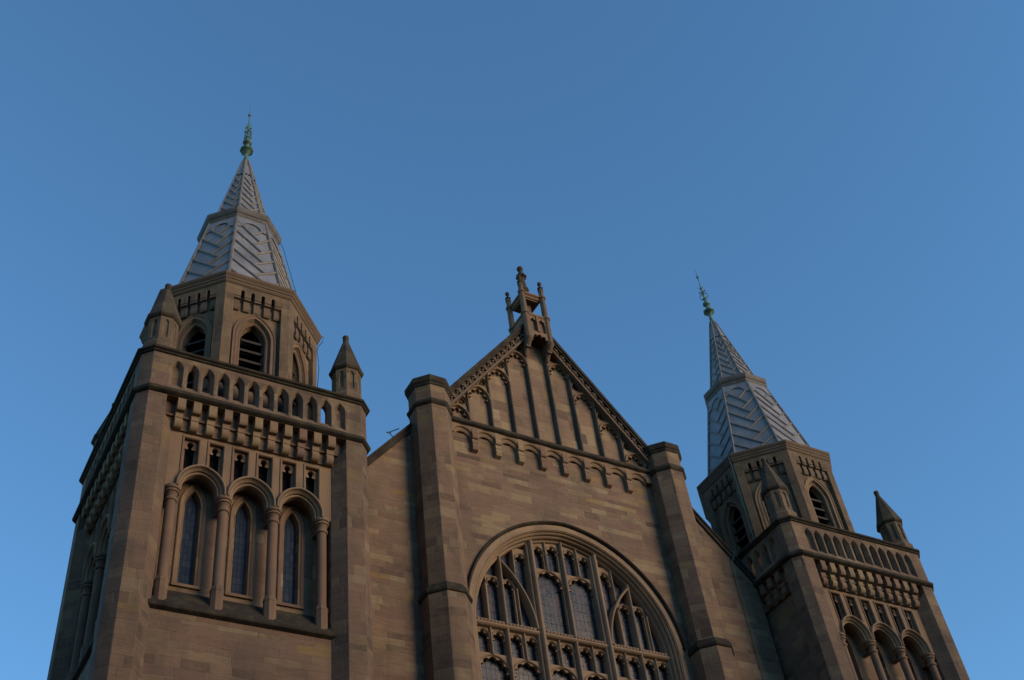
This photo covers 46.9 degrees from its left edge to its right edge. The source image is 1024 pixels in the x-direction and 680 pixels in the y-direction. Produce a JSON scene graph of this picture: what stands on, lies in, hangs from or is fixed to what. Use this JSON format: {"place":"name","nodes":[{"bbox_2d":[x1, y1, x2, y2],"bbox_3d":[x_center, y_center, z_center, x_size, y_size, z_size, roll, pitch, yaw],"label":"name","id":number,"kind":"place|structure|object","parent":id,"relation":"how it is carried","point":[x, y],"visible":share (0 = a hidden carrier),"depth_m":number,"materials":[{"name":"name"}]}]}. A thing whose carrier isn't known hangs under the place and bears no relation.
{"place":"outdoors","nodes":[
{"label":"outdoors","id":0,"kind":"place"},
{"bbox_2d":[0,0,1023,679],"label":"sky","id":1,"kind":"structure","parent":0,"point":[841,182],"materials":[{"name":"blue"}]},
{"label":"ground","id":2,"kind":"structure","parent":0,"visible":0},
{"bbox_2d":[47,113,373,679],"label":"church tower","id":3,"kind":"structure","parent":2,"relation":"on","point":[220,519],"depth_m":31.91,"materials":[{"name":"stone"}]},
{"bbox_2d":[170,483,206,590],"bbox_3d":[-8.329,5.046,30.461,0.740,3.277,0.250,17,-50,-24],"label":"lancet window","id":4,"kind":"structure","parent":3,"relation":"in","point":[191,509],"depth_m":30.34,"materials":[{"name":"stone"}]},
{"bbox_2d":[177,314,212,389],"bbox_3d":[-9.668,0.561,35.818,1.410,3.399,0.565,-16,-45,7],"label":"belfry window","id":5,"kind":"structure","parent":3,"relation":"in","point":[208,339],"depth_m":36.29,"materials":[{"name":"stone"}]},
{"bbox_2d":[224,494,256,600],"bbox_3d":[-7.135,5.416,31.022,0.740,3.277,0.250,17,-50,-24],"label":"lancet window","id":6,"kind":"structure","parent":3,"relation":"in","point":[240,536],"depth_m":30.91,"materials":[{"name":"stone"}]},
{"bbox_2d":[229,314,275,395],"bbox_3d":[-8.003,0.559,36.077,1.410,3.399,0.565,17,-50,-24],"label":"belfry window","id":7,"kind":"structure","parent":3,"relation":"in","point":[234,343],"depth_m":36.34,"materials":[{"name":"stone"}]},
{"bbox_2d":[276,505,304,609],"bbox_3d":[-5.941,5.787,31.582,0.740,3.277,0.250,17,-50,-24],"label":"lancet window","id":8,"kind":"structure","parent":3,"relation":"in","point":[289,528],"depth_m":31.47,"materials":[{"name":"stone"}]},
{"bbox_2d":[292,342,307,418],"bbox_3d":[-6.953,1.402,37.092,0.565,3.399,1.410,-16,-45,7],"label":"belfry window","id":9,"kind":"structure","parent":3,"relation":"in","point":[295,345],"depth_m":37.99,"materials":[{"name":"stone"}]},
{"bbox_2d":[280,243,323,386],"bbox_3d":[-7.135,0.039,39.659,1.577,10.153,0.050,1,-45,-9],"label":"lightning cable","id":10,"kind":"object","parent":3,"relation":"attached to","point":[322,336],"visible":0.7,"depth_m":39.77,"materials":[{"name":"metal"}]},
{"bbox_2d":[367,266,784,679],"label":"church nave","id":11,"kind":"structure","parent":2,"relation":"on","point":[534,514],"depth_m":39.00,"materials":[{"name":"stone"}]},
{"bbox_2d":[471,527,687,679],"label":"great window","id":12,"kind":"structure","parent":11,"relation":"in","point":[548,603],"depth_m":37.69,"materials":[{"name":"stone"}]},
{"bbox_2d":[695,271,969,679],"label":"church tower","id":13,"kind":"structure","parent":2,"relation":"on","point":[841,599],"depth_m":42.81,"materials":[{"name":"sandstone"},{"name":"carved sandstone"},{"name":"lead"}]},
{"bbox_2d":[720,498,750,555],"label":"belfry window","id":14,"kind":"structure","parent":13,"relation":"in","point":[732,500],"depth_m":46.22,"materials":[{"name":"stone"}]},
{"bbox_2d":[727,455,764,679],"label":"copper pipe","id":15,"kind":"object","parent":13,"relation":"attached to","point":[734,571],"visible":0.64,"depth_m":42.14,"materials":[{"name":"metal"}]},
{"bbox_2d":[755,481,798,529],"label":"belfry window","id":16,"kind":"structure","parent":13,"relation":"in","point":[757,494],"depth_m":45.23,"materials":[{"name":"stone"}]},
{"bbox_2d":[804,476,844,529],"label":"belfry window","id":17,"kind":"structure","parent":13,"relation":"in","point":[808,480],"depth_m":45.83,"materials":[{"name":"stone"}]},
{"bbox_2d":[845,632,866,679],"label":"lancet window","id":18,"kind":"structure","parent":13,"relation":"in","point":[854,648],"depth_m":40.28,"materials":[{"name":"glass"}]},
{"bbox_2d":[875,639,894,679],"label":"lancet window","id":19,"kind":"structure","parent":13,"relation":"in","point":[885,658],"depth_m":40.91,"materials":[{"name":"glass"}]},
{"bbox_2d":[905,647,921,679],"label":"lancet window","id":20,"kind":"structure","parent":13,"relation":"in","point":[913,662],"depth_m":41.53,"materials":[{"name":"glass"}]}
]}

